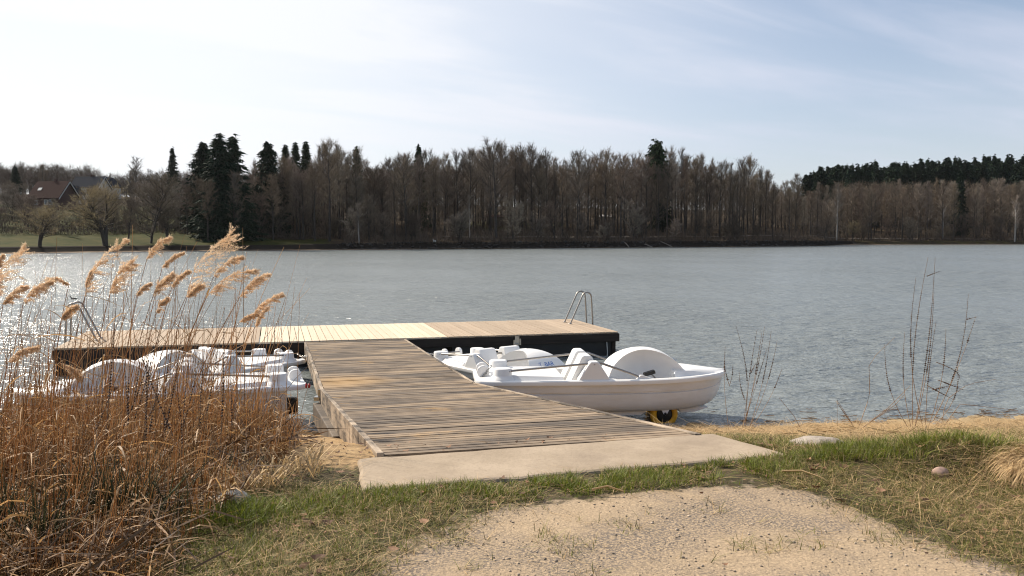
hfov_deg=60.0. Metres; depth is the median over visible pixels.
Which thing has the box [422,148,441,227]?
bare tree
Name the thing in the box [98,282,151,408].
plumed reed
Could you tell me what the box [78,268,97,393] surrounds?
plumed reed
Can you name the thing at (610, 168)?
bare tree
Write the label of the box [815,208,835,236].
bare bush
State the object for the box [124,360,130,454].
seed stalk plant
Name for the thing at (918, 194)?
bare tree
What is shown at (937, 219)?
bare bush
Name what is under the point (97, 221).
bare tree
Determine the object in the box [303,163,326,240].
bare tree
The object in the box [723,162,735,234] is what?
bare tree
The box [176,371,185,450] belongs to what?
seed stalk plant
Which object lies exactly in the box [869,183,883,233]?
bare tree
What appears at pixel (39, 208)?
bare bush
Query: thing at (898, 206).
bare tree
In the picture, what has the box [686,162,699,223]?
bare tree
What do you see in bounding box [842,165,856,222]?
fir tree
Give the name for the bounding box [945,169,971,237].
fir tree
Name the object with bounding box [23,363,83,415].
plumed reed
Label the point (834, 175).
fir tree
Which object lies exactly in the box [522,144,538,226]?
bare tree
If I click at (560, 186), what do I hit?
bare tree
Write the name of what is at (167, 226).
bare tree
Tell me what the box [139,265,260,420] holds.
plumed reed
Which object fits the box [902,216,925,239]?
bare bush
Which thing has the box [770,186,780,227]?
bare tree
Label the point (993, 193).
bare tree
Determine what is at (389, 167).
bare tree
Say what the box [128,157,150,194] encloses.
bare tree
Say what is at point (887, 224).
bare bush
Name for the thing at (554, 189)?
bare tree
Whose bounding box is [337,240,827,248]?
stones
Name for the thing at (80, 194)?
bare bush
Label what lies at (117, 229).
garden fence
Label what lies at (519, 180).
bare tree
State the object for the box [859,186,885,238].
bare tree
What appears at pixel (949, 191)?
bare tree
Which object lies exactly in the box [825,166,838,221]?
fir tree
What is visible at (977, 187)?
bare tree
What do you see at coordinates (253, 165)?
bare tree
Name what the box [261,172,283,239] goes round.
bare tree
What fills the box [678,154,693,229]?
bare tree
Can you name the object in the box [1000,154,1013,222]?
fir tree
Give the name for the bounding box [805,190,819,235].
bare tree
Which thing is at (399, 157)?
bare tree
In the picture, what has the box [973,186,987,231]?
bare tree
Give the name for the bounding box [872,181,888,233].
bare tree
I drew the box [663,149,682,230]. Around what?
bare tree
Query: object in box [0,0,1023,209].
sky
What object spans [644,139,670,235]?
pine tree
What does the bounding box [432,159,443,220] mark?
bare tree
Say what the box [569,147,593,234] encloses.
bare tree
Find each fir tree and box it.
[8,165,26,194]
[164,148,182,196]
[174,141,212,232]
[182,133,259,243]
[187,174,266,241]
[209,134,267,241]
[247,141,292,236]
[278,145,292,221]
[282,142,309,222]
[299,141,320,222]
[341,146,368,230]
[409,144,431,228]
[647,154,674,232]
[798,174,811,217]
[805,172,813,194]
[809,173,822,221]
[813,166,831,211]
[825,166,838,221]
[826,167,850,225]
[834,164,842,181]
[840,165,847,185]
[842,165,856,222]
[853,163,873,226]
[854,168,862,217]
[856,163,879,226]
[870,160,879,180]
[870,166,891,225]
[879,162,907,225]
[879,166,885,180]
[900,161,904,178]
[901,161,913,224]
[910,158,932,223]
[910,162,916,190]
[925,160,937,183]
[926,163,952,223]
[939,157,966,225]
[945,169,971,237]
[952,156,958,185]
[957,157,969,213]
[962,160,972,209]
[966,162,977,191]
[972,162,994,224]
[973,161,988,187]
[981,154,989,180]
[985,154,1005,223]
[986,156,991,164]
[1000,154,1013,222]
[1000,161,1008,216]
[1004,160,1023,224]
[1020,154,1023,167]
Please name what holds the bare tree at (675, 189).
on the terrain at (66, 243)
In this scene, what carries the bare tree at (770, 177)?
on the terrain at (66, 243)
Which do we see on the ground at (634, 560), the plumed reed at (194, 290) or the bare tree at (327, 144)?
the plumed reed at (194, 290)
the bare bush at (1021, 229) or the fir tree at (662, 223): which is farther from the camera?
the bare bush at (1021, 229)
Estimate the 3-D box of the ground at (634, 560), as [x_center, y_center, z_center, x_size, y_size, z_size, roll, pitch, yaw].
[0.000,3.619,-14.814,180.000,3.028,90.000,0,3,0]
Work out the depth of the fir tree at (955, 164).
364.98 m
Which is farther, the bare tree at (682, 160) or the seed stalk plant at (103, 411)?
the bare tree at (682, 160)
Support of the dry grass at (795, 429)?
on the ground at (634, 560)
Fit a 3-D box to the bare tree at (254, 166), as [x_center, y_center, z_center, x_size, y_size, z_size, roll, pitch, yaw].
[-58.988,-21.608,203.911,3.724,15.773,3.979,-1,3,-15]
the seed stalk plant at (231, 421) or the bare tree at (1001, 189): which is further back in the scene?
the bare tree at (1001, 189)
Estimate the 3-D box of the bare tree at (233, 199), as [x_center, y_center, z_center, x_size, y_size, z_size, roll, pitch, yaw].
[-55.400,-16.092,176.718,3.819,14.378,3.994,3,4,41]
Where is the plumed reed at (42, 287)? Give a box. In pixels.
[0,277,57,405]
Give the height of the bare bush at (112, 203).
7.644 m
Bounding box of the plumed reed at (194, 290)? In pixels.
[153,283,206,417]
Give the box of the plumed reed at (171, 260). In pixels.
[137,252,185,391]
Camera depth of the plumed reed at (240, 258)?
8.00 m
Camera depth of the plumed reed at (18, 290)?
6.91 m
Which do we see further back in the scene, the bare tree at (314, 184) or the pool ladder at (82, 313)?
the bare tree at (314, 184)
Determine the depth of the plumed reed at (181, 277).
7.49 m
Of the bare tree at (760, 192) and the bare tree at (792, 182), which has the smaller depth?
the bare tree at (760, 192)
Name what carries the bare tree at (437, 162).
on the terrain at (66, 243)
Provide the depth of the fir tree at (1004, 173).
374.95 m
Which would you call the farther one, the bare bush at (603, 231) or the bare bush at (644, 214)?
the bare bush at (644, 214)
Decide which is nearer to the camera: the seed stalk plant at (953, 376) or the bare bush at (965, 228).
the seed stalk plant at (953, 376)
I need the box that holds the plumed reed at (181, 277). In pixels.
[142,268,192,376]
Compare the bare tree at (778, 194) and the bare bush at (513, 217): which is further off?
the bare tree at (778, 194)
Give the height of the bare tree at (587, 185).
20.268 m
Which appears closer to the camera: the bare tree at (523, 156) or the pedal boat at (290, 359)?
the pedal boat at (290, 359)
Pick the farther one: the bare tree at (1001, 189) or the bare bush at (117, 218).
the bare tree at (1001, 189)
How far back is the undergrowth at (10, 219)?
177.63 m
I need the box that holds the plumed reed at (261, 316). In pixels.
[218,306,270,386]
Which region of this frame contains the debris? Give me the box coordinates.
[712,408,1021,423]
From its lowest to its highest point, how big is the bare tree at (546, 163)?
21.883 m
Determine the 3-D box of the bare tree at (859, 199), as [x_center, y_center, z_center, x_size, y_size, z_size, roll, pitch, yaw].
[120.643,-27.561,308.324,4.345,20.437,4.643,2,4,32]
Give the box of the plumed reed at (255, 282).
[185,272,271,405]
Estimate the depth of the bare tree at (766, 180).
251.58 m
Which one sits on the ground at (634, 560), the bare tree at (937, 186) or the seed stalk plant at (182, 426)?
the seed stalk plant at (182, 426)
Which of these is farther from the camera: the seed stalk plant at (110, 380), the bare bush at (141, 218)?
the bare bush at (141, 218)
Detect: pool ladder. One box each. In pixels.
[64,301,102,342]
[564,290,593,324]
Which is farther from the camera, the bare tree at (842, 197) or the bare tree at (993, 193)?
the bare tree at (993, 193)
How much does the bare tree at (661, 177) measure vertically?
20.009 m
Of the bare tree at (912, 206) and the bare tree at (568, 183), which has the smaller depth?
the bare tree at (568, 183)
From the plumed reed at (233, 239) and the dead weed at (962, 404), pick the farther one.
the dead weed at (962, 404)
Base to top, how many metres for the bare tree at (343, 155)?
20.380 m
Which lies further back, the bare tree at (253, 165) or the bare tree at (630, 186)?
the bare tree at (630, 186)
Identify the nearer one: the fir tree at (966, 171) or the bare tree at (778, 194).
the bare tree at (778, 194)
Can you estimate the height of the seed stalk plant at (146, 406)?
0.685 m
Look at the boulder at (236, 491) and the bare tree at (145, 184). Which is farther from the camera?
the bare tree at (145, 184)
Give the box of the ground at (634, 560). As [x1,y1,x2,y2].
[0,415,1023,575]
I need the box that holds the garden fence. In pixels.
[59,224,191,230]
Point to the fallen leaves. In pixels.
(315, 556)
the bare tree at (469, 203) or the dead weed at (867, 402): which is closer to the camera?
the dead weed at (867, 402)
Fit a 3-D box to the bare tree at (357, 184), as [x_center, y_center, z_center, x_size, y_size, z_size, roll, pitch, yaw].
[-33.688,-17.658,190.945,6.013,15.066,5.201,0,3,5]
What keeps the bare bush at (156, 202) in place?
on the terrain at (66, 243)
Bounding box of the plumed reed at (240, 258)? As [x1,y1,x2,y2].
[160,255,245,396]
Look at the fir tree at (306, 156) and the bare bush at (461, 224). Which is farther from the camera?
the fir tree at (306, 156)
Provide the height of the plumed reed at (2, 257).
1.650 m
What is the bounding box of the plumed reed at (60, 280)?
[45,275,72,395]
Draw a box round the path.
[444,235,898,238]
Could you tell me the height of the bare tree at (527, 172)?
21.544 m
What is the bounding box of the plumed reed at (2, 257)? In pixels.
[0,253,6,305]
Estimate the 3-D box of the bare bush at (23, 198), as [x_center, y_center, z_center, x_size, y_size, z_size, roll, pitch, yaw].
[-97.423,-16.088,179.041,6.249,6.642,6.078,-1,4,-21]
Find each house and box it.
[27,179,80,209]
[71,175,112,199]
[73,185,84,203]
[106,177,122,198]
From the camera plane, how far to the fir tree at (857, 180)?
355.40 m
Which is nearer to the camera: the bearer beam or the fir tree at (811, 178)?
the bearer beam
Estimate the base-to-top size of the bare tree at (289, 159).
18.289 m
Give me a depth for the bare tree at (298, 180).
185.79 m
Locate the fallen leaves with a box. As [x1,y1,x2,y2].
[17,432,1021,575]
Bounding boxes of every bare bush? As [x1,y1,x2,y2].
[0,180,13,199]
[0,184,22,218]
[0,188,18,213]
[0,206,9,223]
[6,193,46,226]
[11,191,36,220]
[13,193,37,218]
[29,200,62,231]
[75,191,97,218]
[85,189,119,214]
[96,204,120,225]
[98,194,120,217]
[102,208,120,228]
[119,199,141,218]
[124,193,155,224]
[148,193,172,218]
[163,182,182,200]
[170,197,186,223]
[245,190,268,237]
[339,202,367,241]
[350,217,370,239]
[356,193,380,240]
[406,213,423,239]
[444,214,460,240]
[447,210,470,240]
[455,209,473,238]
[500,196,526,238]
[527,211,549,237]
[571,211,588,239]
[595,223,610,240]
[597,218,615,237]
[622,200,645,239]
[625,214,645,238]
[632,203,657,237]
[666,218,681,237]
[686,208,705,237]
[695,209,718,235]
[727,213,743,236]
[750,222,764,238]
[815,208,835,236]
[857,219,871,238]
[880,218,898,237]
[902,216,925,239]
[933,211,950,234]
[948,225,961,237]
[952,213,970,236]
[988,213,1010,240]
[1011,217,1023,238]
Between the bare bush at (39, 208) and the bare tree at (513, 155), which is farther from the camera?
the bare tree at (513, 155)
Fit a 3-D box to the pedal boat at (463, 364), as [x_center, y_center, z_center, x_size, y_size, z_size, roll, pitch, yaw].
[-0.090,1.662,16.527,1.418,1.193,3.930,-3,4,-38]
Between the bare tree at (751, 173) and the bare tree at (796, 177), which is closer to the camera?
the bare tree at (751, 173)
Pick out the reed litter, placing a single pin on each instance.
(889, 431)
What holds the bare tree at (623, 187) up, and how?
on the terrain at (66, 243)
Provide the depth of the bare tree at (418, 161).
202.13 m
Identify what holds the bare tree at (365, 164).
on the terrain at (66, 243)
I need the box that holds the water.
[0,244,1023,431]
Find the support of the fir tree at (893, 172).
on the terrain at (66, 243)
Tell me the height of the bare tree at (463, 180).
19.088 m
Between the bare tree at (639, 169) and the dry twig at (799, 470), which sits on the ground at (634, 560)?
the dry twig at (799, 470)
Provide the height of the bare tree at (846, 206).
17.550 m
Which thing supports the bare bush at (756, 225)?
on the terrain at (66, 243)
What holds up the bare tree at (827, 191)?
on the terrain at (66, 243)
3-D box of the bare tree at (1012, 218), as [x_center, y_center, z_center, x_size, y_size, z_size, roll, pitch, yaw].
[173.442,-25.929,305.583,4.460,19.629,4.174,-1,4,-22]
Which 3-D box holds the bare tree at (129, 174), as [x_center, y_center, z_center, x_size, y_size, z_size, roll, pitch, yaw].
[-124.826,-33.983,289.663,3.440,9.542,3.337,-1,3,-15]
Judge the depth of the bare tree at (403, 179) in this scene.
191.68 m
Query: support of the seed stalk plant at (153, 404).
on the ground at (634, 560)
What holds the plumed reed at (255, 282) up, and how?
on the ground at (634, 560)
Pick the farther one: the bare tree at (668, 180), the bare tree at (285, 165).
the bare tree at (668, 180)
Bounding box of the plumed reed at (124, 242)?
[48,237,129,393]
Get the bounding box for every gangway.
[304,339,474,403]
[321,383,700,456]
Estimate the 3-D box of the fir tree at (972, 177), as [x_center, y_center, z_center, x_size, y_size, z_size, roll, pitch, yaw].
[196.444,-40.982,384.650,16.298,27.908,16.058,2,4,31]
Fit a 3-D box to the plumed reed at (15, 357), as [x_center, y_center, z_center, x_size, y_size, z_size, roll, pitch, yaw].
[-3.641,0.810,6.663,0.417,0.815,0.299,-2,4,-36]
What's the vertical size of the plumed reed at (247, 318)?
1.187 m
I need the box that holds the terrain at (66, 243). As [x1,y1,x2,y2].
[0,196,1023,253]
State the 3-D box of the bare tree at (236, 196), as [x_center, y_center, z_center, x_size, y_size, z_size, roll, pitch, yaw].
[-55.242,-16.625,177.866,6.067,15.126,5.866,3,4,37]
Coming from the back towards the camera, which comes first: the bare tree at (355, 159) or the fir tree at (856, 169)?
the fir tree at (856, 169)
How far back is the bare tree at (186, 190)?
183.18 m
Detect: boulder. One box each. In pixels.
[212,489,250,505]
[790,436,843,445]
[931,467,948,477]
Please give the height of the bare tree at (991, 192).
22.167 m
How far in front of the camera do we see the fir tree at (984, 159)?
403.42 m
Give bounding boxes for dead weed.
[836,337,909,428]
[936,379,1012,425]
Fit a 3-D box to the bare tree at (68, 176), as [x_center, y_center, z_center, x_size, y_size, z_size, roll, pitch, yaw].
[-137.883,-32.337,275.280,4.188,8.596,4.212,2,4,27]
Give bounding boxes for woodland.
[0,161,193,196]
[243,155,842,235]
[830,177,1023,236]
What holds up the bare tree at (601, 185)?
on the terrain at (66, 243)
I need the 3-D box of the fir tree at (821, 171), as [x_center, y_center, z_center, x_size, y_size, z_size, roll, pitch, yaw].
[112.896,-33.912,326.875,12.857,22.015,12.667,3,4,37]
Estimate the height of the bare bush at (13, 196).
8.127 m
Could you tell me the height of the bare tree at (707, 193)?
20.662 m
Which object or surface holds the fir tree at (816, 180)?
on the terrain at (66, 243)
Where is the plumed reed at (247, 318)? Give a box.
[208,313,259,395]
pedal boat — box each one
[13,357,305,420]
[137,346,305,375]
[434,345,564,380]
[473,347,723,422]
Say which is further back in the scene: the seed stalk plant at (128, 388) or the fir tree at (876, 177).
the fir tree at (876, 177)
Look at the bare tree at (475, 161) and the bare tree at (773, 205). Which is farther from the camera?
the bare tree at (773, 205)
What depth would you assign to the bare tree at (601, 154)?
239.28 m
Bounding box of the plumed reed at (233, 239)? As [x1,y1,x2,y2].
[126,222,247,413]
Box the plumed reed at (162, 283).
[108,270,178,420]
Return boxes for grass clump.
[975,439,1023,488]
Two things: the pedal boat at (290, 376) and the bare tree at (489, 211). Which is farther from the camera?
the bare tree at (489, 211)
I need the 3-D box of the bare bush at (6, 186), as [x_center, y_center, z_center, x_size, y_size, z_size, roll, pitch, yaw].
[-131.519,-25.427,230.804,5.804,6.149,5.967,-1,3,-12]
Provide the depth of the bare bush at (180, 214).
194.28 m
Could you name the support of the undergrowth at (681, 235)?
on the terrain at (66, 243)
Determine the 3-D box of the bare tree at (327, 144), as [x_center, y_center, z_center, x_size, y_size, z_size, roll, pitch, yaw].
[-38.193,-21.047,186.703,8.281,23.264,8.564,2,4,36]
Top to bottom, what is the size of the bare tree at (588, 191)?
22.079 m
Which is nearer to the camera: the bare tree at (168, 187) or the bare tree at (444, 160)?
the bare tree at (168, 187)
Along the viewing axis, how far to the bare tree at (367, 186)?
199.24 m
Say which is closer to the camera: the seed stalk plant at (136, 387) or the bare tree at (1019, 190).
the seed stalk plant at (136, 387)
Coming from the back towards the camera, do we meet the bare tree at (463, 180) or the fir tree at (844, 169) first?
the fir tree at (844, 169)
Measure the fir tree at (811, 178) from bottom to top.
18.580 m
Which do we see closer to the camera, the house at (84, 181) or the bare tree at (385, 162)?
the bare tree at (385, 162)
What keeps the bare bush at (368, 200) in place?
on the terrain at (66, 243)
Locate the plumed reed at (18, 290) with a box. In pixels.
[0,282,30,356]
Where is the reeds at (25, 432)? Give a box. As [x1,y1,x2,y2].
[0,225,340,575]
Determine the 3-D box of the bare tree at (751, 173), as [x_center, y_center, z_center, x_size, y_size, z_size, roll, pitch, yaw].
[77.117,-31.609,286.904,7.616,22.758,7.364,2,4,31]
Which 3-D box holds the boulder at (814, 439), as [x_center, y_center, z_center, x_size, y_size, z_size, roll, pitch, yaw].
[2.019,1.032,5.848,0.371,0.094,0.246,1,3,14]
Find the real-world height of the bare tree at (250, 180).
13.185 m
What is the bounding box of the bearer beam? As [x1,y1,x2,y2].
[313,389,340,438]
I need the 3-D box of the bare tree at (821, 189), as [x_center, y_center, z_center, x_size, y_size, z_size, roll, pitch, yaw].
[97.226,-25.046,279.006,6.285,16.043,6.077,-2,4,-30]
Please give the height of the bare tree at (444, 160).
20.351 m
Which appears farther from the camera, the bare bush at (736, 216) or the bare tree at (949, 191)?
the bare tree at (949, 191)
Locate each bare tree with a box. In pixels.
[2,183,29,210]
[4,203,73,246]
[16,161,26,188]
[25,170,33,192]
[38,164,47,180]
[48,198,57,234]
[50,170,59,180]
[54,176,143,245]
[63,171,70,180]
[118,194,141,244]
[123,167,183,242]
[126,171,133,186]
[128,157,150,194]
[132,173,175,216]
[145,169,153,186]
[153,207,180,241]
[176,184,194,234]
[188,176,205,239]
[198,178,222,240]
[224,174,241,229]
[227,168,247,229]
[245,173,254,190]
[248,158,259,174]
[250,162,256,184]
[254,164,268,229]
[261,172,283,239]
[266,172,290,235]
[276,155,294,233]
[276,161,291,215]
[285,154,297,229]
[287,167,315,239]
[288,174,311,238]
[289,164,302,237]
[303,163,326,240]
[306,160,319,235]
[311,137,348,240]
[311,141,331,231]
[315,149,324,223]
[322,153,338,229]
[330,143,348,238]
[330,151,356,232]
[332,145,339,227]
[340,146,366,228]
[340,156,352,236]
[344,174,365,234]
[354,210,360,241]
[360,158,373,215]
[362,166,376,233]
[364,164,386,237]
[364,171,384,208]
[366,166,392,234]
[370,169,397,232]
[380,156,393,224]
[384,160,396,224]
[386,151,422,239]
[388,159,400,240]
[391,151,406,220]
[393,153,406,220]
[397,156,415,233]
[399,151,419,227]
[408,152,427,231]
[408,162,427,214]
[414,148,431,203]
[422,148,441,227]
[423,154,446,234]
[423,158,442,236]
[431,166,460,235]
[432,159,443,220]
[436,152,451,194]
[445,148,472,234]
[445,160,453,225]
[445,166,467,226]
[457,148,485,231]
[458,147,470,221]
[459,158,466,215]
[464,147,483,227]
[466,194,474,237]
[472,151,485,221]
[473,136,517,240]
[474,143,502,215]
[475,148,491,226]
[482,145,498,232]
[482,148,507,212]
[491,139,508,214]
[495,145,508,198]
[500,165,516,237]
[502,149,518,228]
[504,143,527,231]
[510,149,526,230]
[512,142,535,231]
[514,141,548,232]
[521,151,533,226]
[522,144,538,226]
[526,152,552,231]
[532,167,548,237]
[535,149,557,229]
[538,154,553,225]
[549,155,560,218]
[549,160,572,231]
[550,168,560,233]
[554,164,570,236]
[562,159,572,231]
[563,152,590,237]
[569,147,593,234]
[569,151,576,209]
[574,153,607,233]
[584,159,593,225]
[586,154,604,230]
[590,147,608,230]
[591,160,606,231]
[593,146,616,229]
[606,153,618,230]
[610,170,622,231]
[611,153,636,235]
[613,152,637,235]
[624,150,649,231]
[626,154,635,224]
[632,155,655,237]
[635,153,658,237]
[640,150,664,229]
[648,164,672,234]
[655,145,681,228]
[659,160,676,236]
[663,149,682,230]
[670,162,681,234]
[677,145,689,232]
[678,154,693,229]
[678,155,689,233]
[685,157,706,232]
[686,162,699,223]
[690,152,708,225]
[690,158,703,235]
[699,161,720,235]
[699,165,716,232]
[708,158,716,209]
[710,160,728,236]
[723,159,728,224]
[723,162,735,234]
[726,172,743,238]
[733,156,750,227]
[733,169,743,230]
[738,152,759,233]
[738,168,750,233]
[743,159,759,223]
[744,177,762,234]
[752,171,767,232]
[757,166,764,232]
[761,169,771,234]
[764,168,773,228]
[767,180,778,237]
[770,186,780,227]
[777,185,787,231]
[779,180,792,228]
[781,189,799,235]
[785,179,800,220]
[791,184,805,230]
[792,173,804,201]
[800,196,809,234]
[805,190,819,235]
[813,182,823,220]
[814,185,830,231]
[824,185,832,218]
[826,186,845,234]
[832,188,849,235]
[833,182,843,239]
[843,191,850,238]
[845,220,861,240]
[849,186,861,226]
[852,192,872,224]
[855,181,864,236]
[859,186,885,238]
[861,189,882,239]
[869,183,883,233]
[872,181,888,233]
[881,191,891,234]
[885,181,904,238]
[887,184,894,218]
[894,180,903,234]
[895,187,910,239]
[903,185,911,237]
[909,192,915,220]
[910,192,928,237]
[912,180,926,238]
[921,181,933,238]
[926,189,935,237]
[932,176,940,228]
[936,180,948,238]
[937,180,949,236]
[944,181,959,235]
[949,181,960,240]
[964,191,986,236]
[971,182,981,233]
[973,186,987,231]
[975,179,994,233]
[986,178,996,229]
[986,178,1000,213]
[993,177,1009,216]
[1005,180,1023,239]
[1006,184,1014,232]
[1009,187,1020,227]
[1011,195,1022,241]
[1018,190,1023,223]
[1019,181,1023,237]
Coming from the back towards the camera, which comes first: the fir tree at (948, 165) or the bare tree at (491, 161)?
the fir tree at (948, 165)
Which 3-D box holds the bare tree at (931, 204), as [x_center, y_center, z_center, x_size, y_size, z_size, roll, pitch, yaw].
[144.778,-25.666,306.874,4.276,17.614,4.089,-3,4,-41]
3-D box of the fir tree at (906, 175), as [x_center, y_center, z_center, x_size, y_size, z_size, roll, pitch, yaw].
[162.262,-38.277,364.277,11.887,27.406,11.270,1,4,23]
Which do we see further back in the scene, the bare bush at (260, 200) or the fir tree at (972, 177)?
the fir tree at (972, 177)
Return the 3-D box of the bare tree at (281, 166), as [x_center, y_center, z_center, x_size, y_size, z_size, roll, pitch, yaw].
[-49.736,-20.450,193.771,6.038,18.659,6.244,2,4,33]
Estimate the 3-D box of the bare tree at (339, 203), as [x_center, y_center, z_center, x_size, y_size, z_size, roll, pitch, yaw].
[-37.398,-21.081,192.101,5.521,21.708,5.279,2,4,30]
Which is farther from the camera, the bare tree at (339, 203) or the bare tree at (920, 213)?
the bare tree at (920, 213)
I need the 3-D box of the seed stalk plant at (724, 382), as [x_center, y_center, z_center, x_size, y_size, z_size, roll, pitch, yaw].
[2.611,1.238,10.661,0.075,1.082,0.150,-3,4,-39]
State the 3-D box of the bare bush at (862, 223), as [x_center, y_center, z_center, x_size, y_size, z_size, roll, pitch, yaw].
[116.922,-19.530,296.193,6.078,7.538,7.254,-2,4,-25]
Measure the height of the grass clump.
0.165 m
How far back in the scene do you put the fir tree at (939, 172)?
361.13 m
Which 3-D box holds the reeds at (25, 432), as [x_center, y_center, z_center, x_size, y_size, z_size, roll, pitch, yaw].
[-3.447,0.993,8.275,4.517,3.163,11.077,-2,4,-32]
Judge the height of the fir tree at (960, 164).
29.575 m
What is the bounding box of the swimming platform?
[52,319,618,375]
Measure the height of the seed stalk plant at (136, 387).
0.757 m
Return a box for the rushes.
[0,442,209,567]
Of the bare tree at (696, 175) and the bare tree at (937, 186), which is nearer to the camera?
the bare tree at (696, 175)
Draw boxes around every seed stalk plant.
[86,368,119,451]
[104,312,115,449]
[111,345,153,450]
[124,334,158,449]
[124,340,142,445]
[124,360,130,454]
[126,352,130,429]
[134,363,171,452]
[136,341,184,461]
[140,353,161,471]
[142,361,146,448]
[144,360,150,454]
[157,341,180,460]
[163,348,169,430]
[175,353,200,449]
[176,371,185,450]
[181,360,188,474]
[192,343,218,465]
[198,349,204,451]
[218,329,224,469]
[230,376,232,454]
[724,355,732,427]
[736,327,781,428]
[884,259,975,428]
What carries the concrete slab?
on the ground at (634, 560)
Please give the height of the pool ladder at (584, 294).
2.025 m
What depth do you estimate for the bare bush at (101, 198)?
197.15 m
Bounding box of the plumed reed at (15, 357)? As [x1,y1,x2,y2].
[0,343,49,403]
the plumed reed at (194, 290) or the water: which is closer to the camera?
the plumed reed at (194, 290)
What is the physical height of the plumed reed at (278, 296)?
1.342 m
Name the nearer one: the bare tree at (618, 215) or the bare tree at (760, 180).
the bare tree at (618, 215)
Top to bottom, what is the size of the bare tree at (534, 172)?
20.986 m
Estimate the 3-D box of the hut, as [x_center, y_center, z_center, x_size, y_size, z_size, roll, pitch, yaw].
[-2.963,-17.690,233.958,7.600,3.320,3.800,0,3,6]
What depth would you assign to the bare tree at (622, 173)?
221.11 m
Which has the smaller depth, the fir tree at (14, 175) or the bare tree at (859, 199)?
the fir tree at (14, 175)
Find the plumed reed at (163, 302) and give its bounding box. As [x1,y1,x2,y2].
[123,296,179,399]
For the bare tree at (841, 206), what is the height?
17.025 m
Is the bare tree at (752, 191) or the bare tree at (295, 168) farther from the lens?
the bare tree at (752, 191)
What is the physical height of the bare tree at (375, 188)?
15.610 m
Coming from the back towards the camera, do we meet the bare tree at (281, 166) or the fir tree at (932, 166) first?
the fir tree at (932, 166)
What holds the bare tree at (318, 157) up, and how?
on the terrain at (66, 243)
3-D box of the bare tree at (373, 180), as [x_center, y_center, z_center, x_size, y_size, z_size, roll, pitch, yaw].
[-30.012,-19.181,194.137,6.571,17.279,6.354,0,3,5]
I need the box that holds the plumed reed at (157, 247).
[121,234,172,376]
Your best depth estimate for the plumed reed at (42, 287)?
7.00 m
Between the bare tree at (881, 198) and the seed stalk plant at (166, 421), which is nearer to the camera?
the seed stalk plant at (166, 421)
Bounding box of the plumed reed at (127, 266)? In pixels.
[71,256,140,405]
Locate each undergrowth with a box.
[0,201,258,234]
[342,215,835,244]
[835,229,1023,240]
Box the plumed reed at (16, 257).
[0,243,33,295]
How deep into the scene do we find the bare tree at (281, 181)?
189.39 m
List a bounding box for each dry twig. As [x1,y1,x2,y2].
[592,485,623,491]
[782,470,823,478]
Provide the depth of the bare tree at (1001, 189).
312.17 m
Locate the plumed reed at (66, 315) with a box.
[12,304,79,414]
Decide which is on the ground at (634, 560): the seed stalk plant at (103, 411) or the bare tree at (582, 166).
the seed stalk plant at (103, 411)
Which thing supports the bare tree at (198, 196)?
on the terrain at (66, 243)
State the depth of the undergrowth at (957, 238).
299.69 m
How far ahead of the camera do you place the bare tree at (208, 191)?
173.92 m
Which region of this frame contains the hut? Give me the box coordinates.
[486,215,513,225]
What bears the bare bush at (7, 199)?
on the terrain at (66, 243)
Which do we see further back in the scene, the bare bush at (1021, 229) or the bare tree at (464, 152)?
the bare bush at (1021, 229)
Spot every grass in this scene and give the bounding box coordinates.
[0,426,1023,575]
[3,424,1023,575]
[134,410,1023,575]
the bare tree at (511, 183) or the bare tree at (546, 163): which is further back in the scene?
the bare tree at (546, 163)
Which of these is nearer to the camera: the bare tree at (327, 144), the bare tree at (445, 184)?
the bare tree at (327, 144)
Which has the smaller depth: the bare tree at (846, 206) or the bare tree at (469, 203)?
the bare tree at (469, 203)
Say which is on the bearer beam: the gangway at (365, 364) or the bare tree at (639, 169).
the gangway at (365, 364)
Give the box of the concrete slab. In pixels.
[357,434,785,490]
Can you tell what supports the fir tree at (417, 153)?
on the terrain at (66, 243)
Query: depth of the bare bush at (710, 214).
231.77 m
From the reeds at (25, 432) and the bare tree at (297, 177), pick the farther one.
the bare tree at (297, 177)
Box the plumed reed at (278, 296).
[207,291,284,397]
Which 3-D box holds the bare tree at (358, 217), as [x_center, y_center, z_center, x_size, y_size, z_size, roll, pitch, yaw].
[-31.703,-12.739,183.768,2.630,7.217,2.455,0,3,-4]
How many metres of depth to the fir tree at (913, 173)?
379.91 m
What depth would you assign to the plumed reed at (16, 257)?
6.58 m
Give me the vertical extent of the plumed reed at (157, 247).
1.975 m
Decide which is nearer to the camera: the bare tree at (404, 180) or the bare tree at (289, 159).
the bare tree at (289, 159)
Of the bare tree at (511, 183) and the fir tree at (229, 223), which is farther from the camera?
the bare tree at (511, 183)
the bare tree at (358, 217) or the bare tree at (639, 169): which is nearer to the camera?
the bare tree at (358, 217)
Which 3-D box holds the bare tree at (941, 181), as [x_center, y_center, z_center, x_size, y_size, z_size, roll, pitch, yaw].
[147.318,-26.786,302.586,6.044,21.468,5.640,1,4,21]
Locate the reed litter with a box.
[668,413,1023,437]
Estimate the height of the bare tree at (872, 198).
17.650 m
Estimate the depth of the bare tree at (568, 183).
227.49 m
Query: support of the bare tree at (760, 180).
on the terrain at (66, 243)
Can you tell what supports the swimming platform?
on the water
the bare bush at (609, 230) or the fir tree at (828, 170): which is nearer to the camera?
the bare bush at (609, 230)
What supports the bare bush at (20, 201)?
on the terrain at (66, 243)
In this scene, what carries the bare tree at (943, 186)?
on the terrain at (66, 243)

